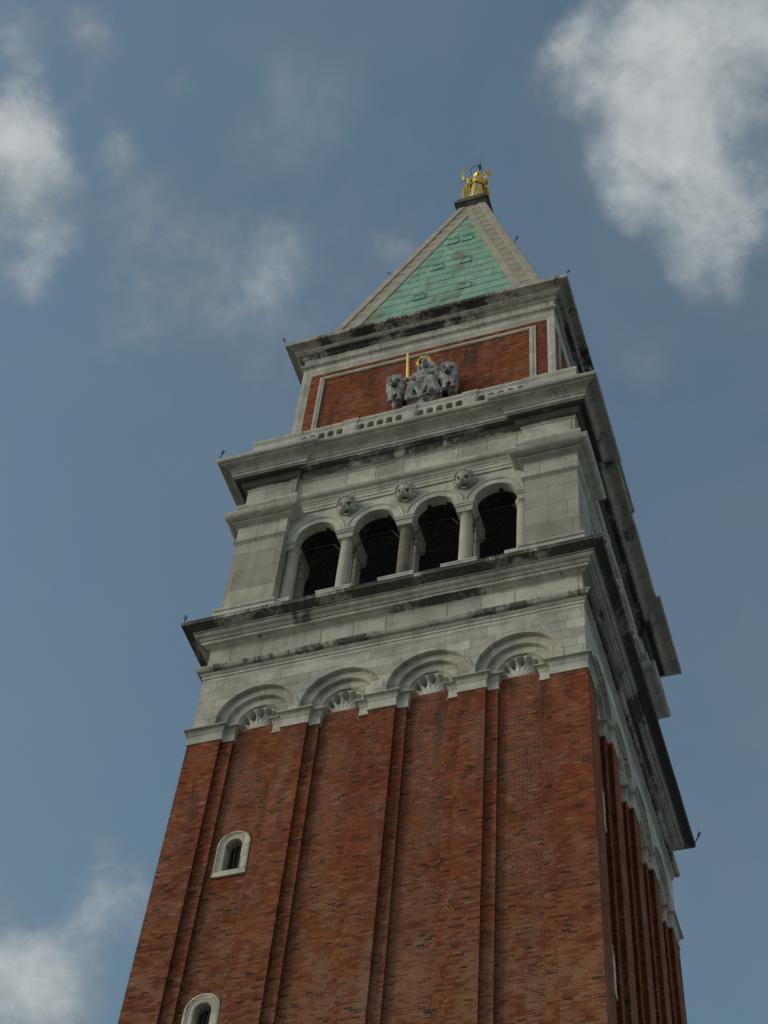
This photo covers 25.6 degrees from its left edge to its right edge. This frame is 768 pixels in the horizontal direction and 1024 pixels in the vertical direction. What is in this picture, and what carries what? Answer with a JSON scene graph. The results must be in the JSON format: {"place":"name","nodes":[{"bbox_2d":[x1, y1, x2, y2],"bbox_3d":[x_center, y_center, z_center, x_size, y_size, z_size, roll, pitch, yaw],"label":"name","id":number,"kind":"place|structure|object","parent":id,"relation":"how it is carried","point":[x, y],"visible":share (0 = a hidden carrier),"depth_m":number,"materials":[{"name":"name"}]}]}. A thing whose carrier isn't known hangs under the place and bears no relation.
{"place":"outdoors","nodes":[
{"label":"outdoors","id":0,"kind":"place"},
{"bbox_2d":[0,0,767,1023],"label":"sky","id":1,"kind":"structure","parent":0,"point":[189,189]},
{"bbox_2d":[118,192,695,1023],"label":"bell tower","id":2,"kind":"structure","parent":0,"point":[426,774],"depth_m":49.31,"materials":[{"name":"brick"}]},
{"bbox_2d":[181,993,220,1023],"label":"window","id":3,"kind":"structure","parent":2,"relation":"in","point":[205,1008],"depth_m":41.45,"materials":[{"name":"stone"}]},
{"bbox_2d":[210,831,250,879],"bbox_3d":[-4.039,9.316,45.650,0.984,1.610,0.383,-13,-57,13],"label":"window","id":4,"kind":"structure","parent":2,"relation":"in","point":[232,853],"depth_m":45.67,"materials":[{"name":"stone"}]},
{"bbox_2d":[386,374,406,409],"bbox_3d":[0.417,-4.519,63.641,0.777,1.688,0.828,18,-55,-8],"label":"lion statue","id":5,"kind":"object","parent":2,"relation":"attached to","point":[395,386],"visible":0.98,"depth_m":63.47,"materials":[{"name":"stone"}]},
{"bbox_2d":[404,356,442,404],"bbox_3d":[1.556,-4.659,63.449,1.494,2.753,1.255,-13,-57,13],"label":"seated statue","id":6,"kind":"object","parent":2,"relation":"on","point":[424,385],"visible":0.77,"depth_m":63.05,"materials":[{"name":"stone"}]},
{"bbox_2d":[401,353,413,383],"bbox_3d":[0.910,-5.385,64.143,0.408,1.797,0.422,28,-57,-15],"label":"sword","id":7,"kind":"object","parent":6,"relation":"attached to","point":[407,366],"visible":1,"depth_m":64.07,"materials":[{"name":"gold metal"}]},
{"bbox_2d":[439,361,459,396],"bbox_3d":[2.450,-4.982,63.159,0.881,1.708,0.731,28,-57,-15],"label":"lion statue","id":8,"kind":"object","parent":2,"relation":"attached to","point":[449,380],"visible":1,"depth_m":63.00,"materials":[{"name":"stone"}]},
{"bbox_2d":[462,166,490,198],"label":"angel statue","id":9,"kind":"object","parent":2,"relation":"on","point":[476,184],"visible":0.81,"depth_m":90.62,"materials":[{"name":"gold metal"}]},
{"bbox_2d":[483,171,491,179],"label":"lily branch","id":10,"kind":"object","parent":9,"relation":"attached to","point":[485,173],"visible":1,"depth_m":91.04,"materials":[{"name":"gold metal"}]},
{"bbox_2d":[602,786,606,832],"bbox_3d":[5.654,7.726,45.421,0.383,1.610,0.984,-13,-57,13],"label":"window","id":11,"kind":"structure","parent":2,"relation":"in","point":[602,786],"depth_m":45.52,"materials":[{"name":"stone"}]},
{"bbox_2d":[612,945,617,1001],"bbox_3d":[5.322,10.898,40.916,0.383,1.610,0.984,-13,-57,13],"label":"window","id":12,"kind":"structure","parent":2,"relation":"in","point":[616,996],"depth_m":41.02,"materials":[{"name":"stone"}]}
]}

